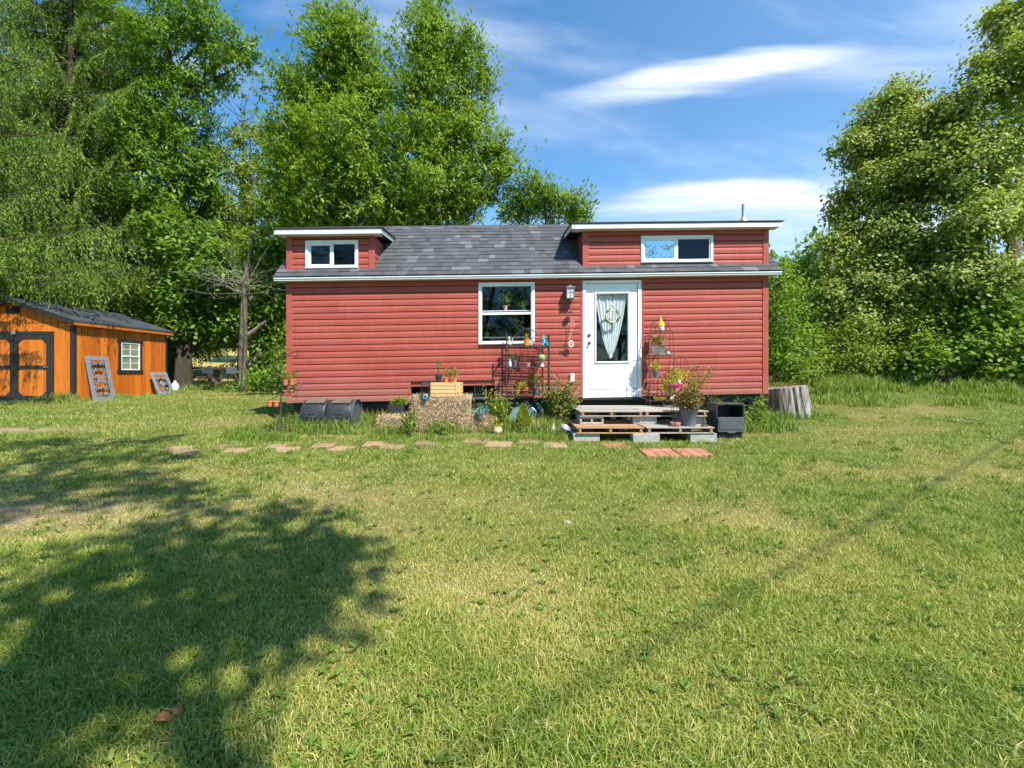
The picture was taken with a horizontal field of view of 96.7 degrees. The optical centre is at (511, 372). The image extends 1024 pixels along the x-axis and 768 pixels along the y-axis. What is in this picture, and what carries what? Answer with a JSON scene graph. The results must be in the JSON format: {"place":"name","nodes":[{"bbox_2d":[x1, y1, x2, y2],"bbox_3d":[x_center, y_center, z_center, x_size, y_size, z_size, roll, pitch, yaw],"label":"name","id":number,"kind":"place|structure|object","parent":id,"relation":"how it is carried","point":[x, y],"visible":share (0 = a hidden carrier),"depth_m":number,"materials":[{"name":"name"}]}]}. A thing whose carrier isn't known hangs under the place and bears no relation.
{"place":"outdoors","nodes":[
{"label":"outdoors","id":0,"kind":"place"},
{"bbox_2d":[0,376,1023,767],"bbox_3d":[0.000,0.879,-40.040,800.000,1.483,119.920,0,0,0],"label":"lawn","id":1,"kind":"structure","parent":0,"point":[336,494],"depth_m":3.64,"materials":[{"name":"green plant"}]},
{"bbox_2d":[0,0,146,311],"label":"spruce tree","id":2,"kind":"object","parent":1,"relation":"on","point":[26,244],"visible":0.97,"depth_m":12.86,"materials":[{"name":"green plant"}]},
{"bbox_2d":[0,295,173,401],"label":"storage shed","id":3,"kind":"structure","parent":1,"relation":"on","point":[45,348],"depth_m":12.23,"materials":[{"name":"orange wood"}]},
{"bbox_2d":[0,335,13,398],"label":"door","id":4,"kind":"structure","parent":3,"relation":"in","point":[6,341],"depth_m":12.18,"materials":[{"name":"orange wood"}]},
{"bbox_2d":[14,335,49,398],"bbox_3d":[-12.823,-0.145,12.159,0.950,1.730,0.075,0,0,0],"label":"door","id":5,"kind":"structure","parent":3,"relation":"in","point":[31,352],"depth_m":12.18,"materials":[{"name":"orange wood"}]},
{"bbox_2d":[117,339,143,372],"bbox_3d":[-11.742,-0.495,14.010,0.034,1.010,0.940,0,0,0],"label":"window","id":6,"kind":"structure","parent":3,"relation":"in","point":[129,351],"depth_m":13.98,"materials":[{"name":"black paint"}]},
{"bbox_2d":[84,356,115,401],"bbox_3d":[-11.545,0.172,12.770,0.268,1.254,0.700,0,0,0],"label":"scroll panel","id":7,"kind":"object","parent":1,"relation":"on","point":[105,360],"visible":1,"depth_m":12.71,"materials":[{"name":"grey paint"}]},
{"bbox_2d":[0,0,247,386],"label":"spruce tree","id":8,"kind":"object","parent":1,"relation":"on","point":[68,33],"visible":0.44,"depth_m":18.61,"materials":[{"name":"green plant"}]},
{"bbox_2d":[149,372,173,394],"bbox_3d":[-11.496,0.359,14.970,0.325,0.738,0.700,0,0,0],"label":"scroll panel","id":9,"kind":"object","parent":1,"relation":"on","point":[153,375],"visible":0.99,"depth_m":14.91,"materials":[{"name":"grey paint"}]},
{"bbox_2d":[155,711,172,721],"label":"fallen leaf","id":10,"kind":"object","parent":1,"relation":"on","point":[164,714],"visible":1,"depth_m":1.62,"materials":[{"name":"brown plant"}]},
{"bbox_2d":[170,701,182,715],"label":"fallen leaf","id":11,"kind":"object","parent":1,"relation":"on","point":[177,708],"visible":1,"depth_m":1.66,"materials":[{"name":"brown plant"}]},
{"bbox_2d":[164,446,194,450],"bbox_3d":[-4.690,1.083,6.379,0.312,0.063,0.298,0,0,0],"label":"stepping stone","id":12,"kind":"object","parent":1,"relation":"on","point":[174,447],"visible":0.39,"depth_m":6.36,"materials":[{"name":"stone"}]},
{"bbox_2d":[170,449,203,453],"bbox_3d":[-4.432,1.092,6.186,0.312,0.063,0.298,0,0,0],"label":"stepping stone","id":13,"kind":"object","parent":1,"relation":"on","point":[190,451],"visible":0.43,"depth_m":6.15,"materials":[{"name":"beige stone"}]},
{"bbox_2d":[126,202,269,389],"bbox_3d":[-12.331,-2.880,17.743,4.724,7.355,4.239,0,0,37],"label":"maple tree","id":14,"kind":"object","parent":1,"relation":"on","point":[188,320],"visible":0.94,"depth_m":17.27,"materials":[{"name":"green plant"}]},
{"bbox_2d":[167,366,253,385],"bbox_3d":[-11.560,0.204,18.185,11.980,0.963,0.130,0,0,0],"label":"rail fence","id":15,"kind":"object","parent":1,"relation":"on","point":[202,377],"visible":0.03,"depth_m":18.12,"materials":[{"name":"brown wood"}]},
{"bbox_2d":[201,367,222,390],"bbox_3d":[-11.194,0.226,16.986,0.524,0.892,0.487,0,0,14],"label":"folding chair","id":16,"kind":"object","parent":1,"relation":"on","point":[207,370],"visible":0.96,"depth_m":16.81,"materials":[{"name":"black plastic"}]},
{"bbox_2d":[214,369,225,385],"bbox_3d":[-10.870,0.265,17.550,1.500,0.813,0.600,0,0,0],"label":"garden table","id":17,"kind":"object","parent":1,"relation":"on","point":[216,380],"visible":0.32,"depth_m":17.49,"materials":[{"name":"brown metal"}]},
{"bbox_2d":[226,367,236,388],"bbox_3d":[-10.284,0.232,16.887,0.524,0.892,0.487,0,0,-21],"label":"folding chair","id":18,"kind":"object","parent":1,"relation":"on","point":[231,370],"visible":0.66,"depth_m":16.68,"materials":[{"name":"black plastic"}]},
{"bbox_2d":[181,220,284,392],"bbox_3d":[-9.058,-2.066,15.387,4.355,5.542,3.684,0,0,0],"label":"dead tree","id":19,"kind":"object","parent":1,"relation":"on","point":[234,280],"visible":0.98,"depth_m":15.54,"materials":[{"name":"wood"}]},
{"bbox_2d":[221,447,253,451],"bbox_3d":[-3.780,1.084,6.265,0.313,0.063,0.299,0,0,0],"label":"stepping stone","id":20,"kind":"object","parent":1,"relation":"on","point":[239,449],"visible":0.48,"depth_m":6.26,"materials":[{"name":"stone"}]},
{"bbox_2d":[208,368,278,392],"bbox_3d":[-9.418,0.454,16.239,2.397,1.232,1.963,0,0,0],"label":"fence bush","id":21,"kind":"object","parent":1,"relation":"on","point":[238,389],"visible":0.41,"depth_m":16.19,"materials":[{"name":"green plant"}]},
{"bbox_2d":[227,223,285,390],"bbox_3d":[-9.070,-2.538,18.159,4.055,6.819,3.939,0,0,-26],"label":"box elder","id":22,"kind":"object","parent":1,"relation":"on","point":[269,311],"visible":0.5,"depth_m":17.31,"materials":[{"name":"green plant"}]},
{"bbox_2d":[238,320,285,393],"bbox_3d":[-7.578,-0.500,15.155,2.706,2.739,1.901,0,0,-42],"label":"fence bush","id":23,"kind":"object","parent":1,"relation":"on","point":[253,377],"visible":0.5,"depth_m":14.88,"materials":[{"name":"green plant"}]},
{"bbox_2d":[265,348,301,432],"bbox_3d":[-3.794,0.320,7.517,0.629,1.437,0.374,0,0,0],"label":"plant stand","id":24,"kind":"object","parent":1,"relation":"on","point":[281,392],"visible":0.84,"depth_m":7.54,"materials":[{"name":"brown metal"}]},
{"bbox_2d":[280,372,290,384],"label":"potted plant","id":25,"kind":"object","parent":24,"relation":"on","point":[285,381],"visible":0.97,"depth_m":7.46,"materials":[{"name":"green plant"}]},
{"bbox_2d":[271,447,300,451],"bbox_3d":[-3.128,1.083,6.297,0.312,0.064,0.297,0,0,4],"label":"stepping stone","id":26,"kind":"object","parent":1,"relation":"on","point":[280,449],"visible":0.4,"depth_m":6.26,"materials":[{"name":"stone"}]},
{"bbox_2d":[312,443,336,446],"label":"stepping stone","id":27,"kind":"object","parent":1,"relation":"on","point":[325,444],"visible":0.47,"depth_m":6.63,"materials":[{"name":"stone"}]},
{"bbox_2d":[233,0,418,251],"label":"ash tree","id":28,"kind":"object","parent":1,"relation":"on","point":[340,156],"visible":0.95,"depth_m":15.42,"materials":[{"name":"green plant"}]},
{"bbox_2d":[299,398,362,430],"bbox_3d":[-3.144,0.739,7.950,0.907,0.580,0.556,0,0,0],"label":"compost tumbler","id":29,"kind":"object","parent":1,"relation":"on","point":[335,408],"visible":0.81,"depth_m":7.73,"materials":[{"name":"black plastic"}]},
{"bbox_2d":[328,446,353,450],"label":"stepping stone","id":30,"kind":"object","parent":1,"relation":"on","point":[342,448],"visible":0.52,"depth_m":6.34,"materials":[{"name":"stone"}]},
{"bbox_2d":[363,441,387,445],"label":"stepping stone","id":31,"kind":"object","parent":1,"relation":"on","point":[371,443],"visible":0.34,"depth_m":6.70,"materials":[{"name":"stone"}]},
{"bbox_2d":[380,444,404,449],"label":"stepping stone","id":32,"kind":"object","parent":1,"relation":"on","point":[397,446],"visible":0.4,"depth_m":6.49,"materials":[{"name":"stone"}]},
{"bbox_2d":[375,411,417,431],"bbox_3d":[-1.954,0.877,7.949,0.795,0.442,0.562,0,0,0],"label":"straw bale","id":33,"kind":"object","parent":1,"relation":"on","point":[396,418],"visible":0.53,"depth_m":7.76},
{"bbox_2d":[387,397,409,413],"bbox_3d":[-1.987,0.574,8.079,0.403,0.311,0.259,0,0,0],"label":"planter box","id":34,"kind":"object","parent":33,"relation":"on","point":[399,408],"visible":0.96,"depth_m":8.00,"materials":[{"name":"black plastic"}]},
{"bbox_2d":[395,408,421,434],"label":"tall weed","id":35,"kind":"object","parent":1,"relation":"on","point":[406,429],"visible":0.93,"depth_m":7.32,"materials":[{"name":"green plant"}]},
{"bbox_2d":[414,440,436,444],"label":"stepping stone","id":36,"kind":"object","parent":1,"relation":"on","point":[425,442],"visible":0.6,"depth_m":6.77,"materials":[{"name":"stone"}]},
{"bbox_2d":[431,414,454,435],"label":"tall weed","id":37,"kind":"object","parent":1,"relation":"on","point":[442,425],"visible":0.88,"depth_m":7.29,"materials":[{"name":"green plant"}]},
{"bbox_2d":[363,0,547,225],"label":"ash tree","id":38,"kind":"object","parent":1,"relation":"on","point":[436,143],"visible":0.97,"depth_m":16.02,"materials":[{"name":"green plant"}]},
{"bbox_2d":[415,412,495,432],"bbox_3d":[-0.959,0.872,7.835,1.443,0.472,0.596,0,0,0],"label":"straw bale","id":39,"kind":"object","parent":1,"relation":"on","point":[474,421],"visible":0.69,"depth_m":7.63},
{"bbox_2d":[408,392,473,418],"bbox_3d":[-1.193,0.574,7.856,1.170,0.508,0.554,0,0,0],"label":"straw bale","id":40,"kind":"object","parent":39,"relation":"on","point":[448,404],"visible":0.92,"depth_m":7.68},
{"bbox_2d":[430,382,462,396],"bbox_3d":[-1.124,0.292,7.865,0.518,0.242,0.322,0,0,0],"label":"wooden crate","id":41,"kind":"object","parent":40,"relation":"on","point":[449,388],"visible":0.98,"depth_m":7.71,"materials":[{"name":"brown wood"}]},
{"bbox_2d":[435,360,441,381],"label":"potted plant","id":42,"kind":"object","parent":41,"relation":"on","point":[438,377],"visible":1,"depth_m":7.79,"materials":[{"name":"green plant"}]},
{"bbox_2d":[475,403,483,418],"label":"potted plant","id":43,"kind":"object","parent":39,"relation":"on","point":[479,414],"visible":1,"depth_m":7.59,"materials":[{"name":"green plant"}]},
{"bbox_2d":[463,438,487,442],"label":"stepping stone","id":44,"kind":"object","parent":1,"relation":"on","point":[476,440],"visible":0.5,"depth_m":6.88,"materials":[{"name":"stone"}]},
{"bbox_2d":[471,383,486,412],"bbox_3d":[-0.556,0.596,7.900,0.360,0.823,0.288,0,0,0],"label":"garden chair","id":45,"kind":"object","parent":1,"relation":"on","point":[479,394],"visible":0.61,"depth_m":8.02,"materials":[{"name":"metal"}]},
{"bbox_2d":[487,417,506,431],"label":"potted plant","id":46,"kind":"object","parent":1,"relation":"on","point":[495,423],"visible":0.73,"depth_m":7.48,"materials":[{"name":"yellow plant"}]},
{"bbox_2d":[485,441,511,446],"bbox_3d":[-0.190,1.063,6.638,0.365,0.066,0.348,0,0,5],"label":"stepping stone","id":47,"kind":"object","parent":1,"relation":"on","point":[498,443],"visible":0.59,"depth_m":6.65,"materials":[{"name":"beige stone"}]},
{"bbox_2d":[481,378,519,426],"bbox_3d":[-0.221,0.555,7.722,0.609,0.918,0.494,0,0,18],"label":"garden shrub","id":48,"kind":"object","parent":1,"relation":"on","point":[496,410],"visible":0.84,"depth_m":7.71,"materials":[{"name":"green plant"}]},
{"bbox_2d":[9,369,1023,442],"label":"tall grass","id":49,"kind":"structure","parent":1,"relation":"on","point":[864,385],"depth_m":10.42,"materials":[{"name":"green plant"}]},
{"bbox_2d":[515,403,530,429],"bbox_3d":[0.185,0.762,7.621,0.287,0.512,0.293,0,0,0],"label":"dwarf conifer","id":50,"kind":"object","parent":1,"relation":"on","point":[523,411],"visible":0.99,"depth_m":7.56,"materials":[{"name":"green plant"}]},
{"bbox_2d":[510,405,538,420],"bbox_3d":[0.220,0.841,8.360,0.536,0.496,0.058,0,0,0],"label":"round tray","id":51,"kind":"object","parent":1,"relation":"on","point":[533,411],"visible":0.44,"depth_m":8.37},
{"bbox_2d":[509,401,543,416],"bbox_3d":[0.270,0.762,8.678,0.660,0.459,0.181,0,0,0],"label":"plastic sheeting","id":52,"kind":"object","parent":1,"relation":"on","point":[537,407],"visible":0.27,"depth_m":8.65,"materials":[{"name":"plastic"}]},
{"bbox_2d":[506,328,549,411],"bbox_3d":[0.287,0.089,8.355,0.802,1.833,0.257,0,0,0],"label":"bakers rack","id":53,"kind":"object","parent":1,"relation":"on","point":[527,367],"visible":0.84,"depth_m":8.23,"materials":[{"name":"metal"}]},
{"bbox_2d":[527,370,545,392],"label":"potted plant","id":54,"kind":"object","parent":53,"relation":"on","point":[536,389],"visible":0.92,"depth_m":8.30,"materials":[{"name":"green plant"}]},
{"bbox_2d":[273,203,783,418],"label":"tiny house","id":55,"kind":"structure","parent":1,"relation":"on","point":[379,318],"depth_m":8.61,"materials":[{"name":"red wood"}]},
{"bbox_2d":[305,240,358,268],"bbox_3d":[-3.362,-2.202,8.514,0.973,0.544,0.093,0,0,-1],"label":"window","id":56,"kind":"structure","parent":55,"relation":"in","point":[308,243],"depth_m":8.49,"materials":[{"name":"white plastic"}]},
{"bbox_2d":[498,288,513,309],"bbox_3d":[-0.095,-1.403,8.726,0.353,0.442,0.324,0,0,24],"label":"houseplant","id":57,"kind":"object","parent":55,"relation":"on","point":[505,306],"visible":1,"depth_m":8.70,"materials":[{"name":"plant"}]},
{"bbox_2d":[478,282,534,344],"bbox_3d":[-0.103,-1.113,8.597,1.058,1.188,0.093,0,0,-1],"label":"window","id":58,"kind":"structure","parent":55,"relation":"in","point":[493,284],"depth_m":8.56,"materials":[{"name":"white plastic"}]},
{"bbox_2d":[507,315,529,336],"bbox_3d":[0.098,-0.913,8.733,0.347,0.479,0.390,0,0,-43],"label":"houseplant","id":59,"kind":"object","parent":55,"relation":"on","point":[520,325],"visible":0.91,"depth_m":8.72,"materials":[{"name":"plant"}]},
{"bbox_2d":[563,307,574,347],"bbox_3d":[1.071,-0.848,8.511,0.151,0.799,0.170,0,0,-44],"label":"wind chime","id":60,"kind":"object","parent":55,"relation":"hanging from","point":[570,343],"visible":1,"depth_m":8.50,"materials":[{"name":"white plastic"}]},
{"bbox_2d":[596,295,626,358],"bbox_3d":[1.899,-0.875,8.704,0.615,1.221,0.058,0,0,0],"label":"curtain","id":61,"kind":"object","parent":55,"relation":"hanging from","point":[610,333],"depth_m":8.71,"materials":[{"name":"white fabric"}]},
{"bbox_2d":[586,283,636,389],"bbox_3d":[1.897,-0.686,8.635,0.983,2.018,0.122,0,0,-3],"label":"door","id":62,"kind":"structure","parent":55,"relation":"in","point":[604,374],"depth_m":8.64,"materials":[{"name":"white"}]},
{"bbox_2d":[605,303,619,323],"bbox_3d":[1.896,-1.107,8.586,0.313,0.407,0.063,0,0,0],"label":"wreath","id":63,"kind":"object","parent":55,"relation":"attached to","point":[618,314],"visible":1,"depth_m":8.59,"materials":[{"name":"white plant"}]},
{"bbox_2d":[640,235,712,262],"bbox_3d":[3.138,-2.347,8.679,1.386,0.542,0.093,0,0,-1],"label":"window","id":64,"kind":"structure","parent":55,"relation":"in","point":[675,238],"depth_m":8.65,"materials":[{"name":"white plastic"}]},
{"bbox_2d":[61,194,1022,376],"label":"back woods","id":65,"kind":"object","parent":1,"relation":"on","point":[814,229],"visible":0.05,"depth_m":18.80,"materials":[{"name":"green plant"}]},
{"bbox_2d":[491,160,600,224],"bbox_3d":[1.204,-3.477,17.548,4.147,8.555,3.557,0,0,36],"label":"walnut tree","id":66,"kind":"object","parent":1,"relation":"on","point":[543,197],"visible":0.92,"depth_m":17.19,"materials":[{"name":"green plant"}]},
{"bbox_2d":[543,442,567,446],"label":"stepping stone","id":67,"kind":"object","parent":1,"relation":"on","point":[556,444],"visible":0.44,"depth_m":6.60,"materials":[{"name":"stone"}]},
{"bbox_2d":[536,372,582,425],"bbox_3d":[0.821,0.493,8.090,0.886,1.021,0.578,0,0,0],"label":"climbing rose","id":68,"kind":"object","parent":1,"relation":"on","point":[560,402],"visible":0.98,"depth_m":7.99,"materials":[{"name":"green plant"}]},
{"bbox_2d":[559,424,570,435],"bbox_3d":[0.839,0.932,7.287,0.202,0.217,0.192,0,0,0],"label":"metal bucket","id":69,"kind":"object","parent":1,"relation":"on","point":[566,429],"visible":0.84,"depth_m":7.26,"materials":[{"name":"metal"}]},
{"bbox_2d":[572,432,599,440],"bbox_3d":[1.125,1.015,6.965,0.400,0.190,0.190,0,0,0],"label":"concrete block","id":70,"kind":"object","parent":1,"relation":"on","point":[585,437],"depth_m":6.87,"materials":[{"name":"grey concrete"}]},
{"bbox_2d":[567,419,644,433],"bbox_3d":[1.484,0.872,7.450,1.028,0.096,1.242,0,0,0],"label":"wooden pallet","id":71,"kind":"object","parent":70,"relation":"on","point":[608,425],"visible":0.84,"depth_m":6.96,"materials":[{"name":"brown wood"}]},
{"bbox_2d":[575,413,597,419],"bbox_3d":[1.300,0.762,7.940,0.360,0.125,0.200,0,0,0],"label":"concrete block","id":72,"kind":"object","parent":71,"relation":"on","point":[576,416],"depth_m":7.84,"materials":[{"name":"concrete"}]},
{"bbox_2d":[578,415,603,423],"bbox_3d":[1.270,0.762,7.340,0.380,0.125,0.200,0,0,0],"label":"concrete block","id":73,"kind":"object","parent":71,"relation":"on","point":[591,421],"depth_m":7.24,"materials":[{"name":"grey concrete"}]},
{"bbox_2d":[571,405,643,416],"bbox_3d":[1.583,0.655,7.850,1.029,0.089,1.283,0,0,0],"label":"wooden pallet","id":74,"kind":"object","parent":73,"relation":"on","point":[609,410],"visible":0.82,"depth_m":7.53,"materials":[{"name":"grey wood"}]},
{"bbox_2d":[601,442,629,447],"bbox_3d":[1.495,1.073,6.602,0.363,0.066,0.346,0,0,-5],"label":"stepping stone","id":75,"kind":"object","parent":1,"relation":"on","point":[614,444],"visible":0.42,"depth_m":6.62,"materials":[{"name":"stone"}]},
{"bbox_2d":[630,433,659,442],"bbox_3d":[2.010,1.025,6.900,0.400,0.210,0.200,0,0,0],"label":"concrete block","id":76,"kind":"object","parent":1,"relation":"on","point":[644,438],"depth_m":6.80,"materials":[{"name":"grey concrete"}]},
{"bbox_2d":[628,419,714,433],"bbox_3d":[2.536,0.872,7.460,1.040,0.095,1.241,0,0,0],"label":"wooden pallet","id":77,"kind":"object","parent":76,"relation":"on","point":[663,424],"visible":0.5,"depth_m":6.95,"materials":[{"name":"grey wood"}]},
{"bbox_2d":[630,417,656,423],"bbox_3d":[2.130,0.762,7.380,0.380,0.125,0.200,0,0,0],"label":"concrete block","id":78,"kind":"object","parent":77,"relation":"on","point":[643,420],"depth_m":7.28,"materials":[{"name":"grey concrete"}]},
{"bbox_2d":[624,405,708,416],"bbox_3d":[2.608,0.655,7.860,1.028,0.089,1.281,0,0,0],"label":"wooden pallet","id":79,"kind":"object","parent":78,"relation":"on","point":[648,409],"visible":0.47,"depth_m":7.43,"materials":[{"name":"grey wood"}]},
{"bbox_2d":[646,318,673,405],"bbox_3d":[2.713,-0.203,8.335,0.459,1.629,0.243,0,0,0],"label":"plant rack","id":80,"kind":"object","parent":79,"relation":"on","point":[669,355],"visible":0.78,"depth_m":8.33,"materials":[{"name":"brown metal"}]},
{"bbox_2d":[650,359,662,376],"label":"potted plant","id":81,"kind":"object","parent":80,"relation":"on","point":[656,372],"visible":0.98,"depth_m":8.27,"materials":[{"name":"yellow plant"}]},
{"bbox_2d":[650,333,666,354],"bbox_3d":[2.675,-0.514,8.326,0.281,0.393,0.302,0,0,0],"label":"wash tub planter","id":82,"kind":"object","parent":80,"relation":"on","point":[658,350],"visible":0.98,"depth_m":8.25,"materials":[{"name":"metal"}]},
{"bbox_2d":[661,384,682,407],"bbox_3d":[2.805,0.407,7.900,0.420,0.410,0.168,0,0,0],"label":"tricycle planter","id":83,"kind":"object","parent":79,"relation":"on","point":[676,387],"visible":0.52,"depth_m":7.86,"materials":[{"name":"pink paint"}]},
{"bbox_2d":[659,366,699,405],"bbox_3d":[3.031,0.242,8.237,0.718,0.740,0.568,0,0,0],"label":"deck plant","id":84,"kind":"object","parent":83,"relation":"in","point":[671,380],"visible":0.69,"depth_m":8.19,"materials":[{"name":"yellow plant"}]},
{"bbox_2d":[672,356,688,404],"bbox_3d":[3.137,0.152,8.470,0.300,0.920,0.012,0,0,0],"label":"arched trellis","id":85,"kind":"object","parent":79,"relation":"on","point":[680,367],"visible":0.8,"depth_m":8.47,"materials":[{"name":"brown metal"}]},
{"bbox_2d":[686,359,714,405],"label":"deck plant","id":86,"kind":"object","parent":79,"relation":"on","point":[698,378],"visible":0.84,"depth_m":8.24,"materials":[{"name":"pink plant"}]},
{"bbox_2d":[672,386,705,426],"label":"potted shrub","id":87,"kind":"object","parent":77,"relation":"on","point":[688,413],"visible":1,"depth_m":6.96,"materials":[{"name":"plant"}]},
{"bbox_2d":[639,448,680,456],"bbox_3d":[1.974,1.091,6.110,0.446,0.072,0.447,0,0,0],"label":"stepping stone","id":88,"kind":"object","parent":1,"relation":"on","point":[658,452],"visible":0.8,"depth_m":6.06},
{"bbox_2d":[671,448,713,456],"bbox_3d":[2.429,1.093,6.140,0.426,0.072,0.427,0,0,0],"label":"stepping stone","id":89,"kind":"object","parent":1,"relation":"on","point":[692,452],"visible":0.75,"depth_m":6.08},
{"bbox_2d":[686,433,716,441],"bbox_3d":[2.890,1.015,6.955,0.400,0.190,0.190,0,0,0],"label":"concrete block","id":90,"kind":"object","parent":1,"relation":"on","point":[703,437],"depth_m":6.86,"materials":[{"name":"grey concrete"}]},
{"bbox_2d":[707,402,743,438],"bbox_3d":[3.410,0.769,7.270,0.446,0.585,0.420,0,0,0],"label":"storage tote","id":91,"kind":"object","parent":1,"relation":"on","point":[726,419],"visible":0.77,"depth_m":7.11,"materials":[{"name":"black plastic"}]},
{"bbox_2d":[744,402,772,428],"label":"tall weed","id":92,"kind":"object","parent":1,"relation":"on","point":[759,414],"visible":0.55,"depth_m":7.91,"materials":[{"name":"green plant"}]},
{"bbox_2d":[747,394,770,419],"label":"tall weed","id":93,"kind":"object","parent":1,"relation":"on","point":[763,406],"visible":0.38,"depth_m":8.20,"materials":[{"name":"green plant"}]},
{"bbox_2d":[764,381,812,418],"bbox_3d":[5.829,0.571,9.600,0.970,0.784,0.814,0,0,0],"label":"tree stump","id":94,"kind":"object","parent":1,"relation":"on","point":[789,398],"visible":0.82,"depth_m":9.27,"materials":[{"name":"grey wood"}]},
{"bbox_2d":[768,251,847,389],"bbox_3d":[7.802,-1.407,12.797,3.388,4.138,2.594,0,0,0],"label":"bright bush","id":95,"kind":"object","parent":1,"relation":"on","point":[780,358],"visible":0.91,"depth_m":12.50,"materials":[{"name":"green plant"}]},
{"bbox_2d":[781,250,846,374],"bbox_3d":[10.766,-2.122,16.396,2.236,5.020,3.480,0,0,27],"label":"bright bush","id":96,"kind":"object","parent":1,"relation":"on","point":[804,264],"visible":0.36,"depth_m":16.84,"materials":[{"name":"green plant"}]},
{"bbox_2d":[800,290,981,379],"bbox_3d":[10.661,-1.017,13.390,5.800,3.034,3.179,0,0,0],"label":"leafy thicket","id":97,"kind":"object","parent":1,"relation":"on","point":[858,348],"visible":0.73,"depth_m":13.07,"materials":[{"name":"green plant"}]},
{"bbox_2d":[797,69,990,376],"bbox_3d":[12.016,-4.496,14.363,6.314,9.923,4.225,0,0,0],"label":"linden tree","id":98,"kind":"object","parent":1,"relation":"on","point":[870,149],"visible":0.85,"depth_m":13.85,"materials":[{"name":"green plant"}]},
{"bbox_2d":[867,285,1023,383],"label":"leafy thicket","id":99,"kind":"object","parent":1,"relation":"on","point":[999,338],"visible":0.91,"depth_m":12.34,"materials":[{"name":"green plant"}]},
{"bbox_2d":[887,0,1023,362],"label":"linden tree","id":100,"kind":"object","parent":1,"relation":"on","point":[995,154],"visible":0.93,"depth_m":12.76,"materials":[{"name":"green plant"}]},
{"bbox_2d":[1,0,1023,345],"label":"sky","id":101,"kind":"structure","parent":0,"point":[675,110],"materials":[{"name":"blue"}]},
{"bbox_2d":[192,348,956,385],"bbox_3d":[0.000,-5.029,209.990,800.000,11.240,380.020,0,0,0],"label":"field","id":102,"kind":"structure","parent":0,"point":[221,361],"depth_m":36.03,"materials":[{"name":"green plant"}]},
{"bbox_2d":[0,0,236,340],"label":"spruce tree","id":103,"kind":"object","parent":102,"relation":"on","point":[98,51],"visible":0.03,"depth_m":22.70,"materials":[{"name":"green plant"}]},
{"bbox_2d":[69,0,278,381],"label":"walnut tree","id":104,"kind":"object","parent":102,"relation":"on","point":[157,32],"visible":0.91,"depth_m":19.47,"materials":[{"name":"green plant"}]},
{"bbox_2d":[160,109,302,375],"bbox_3d":[-12.722,-5.784,21.613,8.045,12.786,5.048,0,0,0],"label":"locust tree","id":105,"kind":"object","parent":102,"relation":"on","point":[246,186],"visible":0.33,"depth_m":21.10,"materials":[{"name":"green plant"}]},
{"bbox_2d":[215,83,269,363],"bbox_3d":[-13.007,-6.850,22.314,2.169,14.441,3.786,0,0,22],"label":"dead tree","id":106,"kind":"object","parent":102,"relation":"on","point":[245,112],"visible":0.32,"depth_m":22.43,"materials":[{"name":"grey wood"}]},
{"bbox_2d":[779,247,832,284],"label":"tree","id":107,"kind":"object","parent":102,"relation":"on","point":[791,254],"visible":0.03,"depth_m":42.11,"materials":[{"name":"plant"}]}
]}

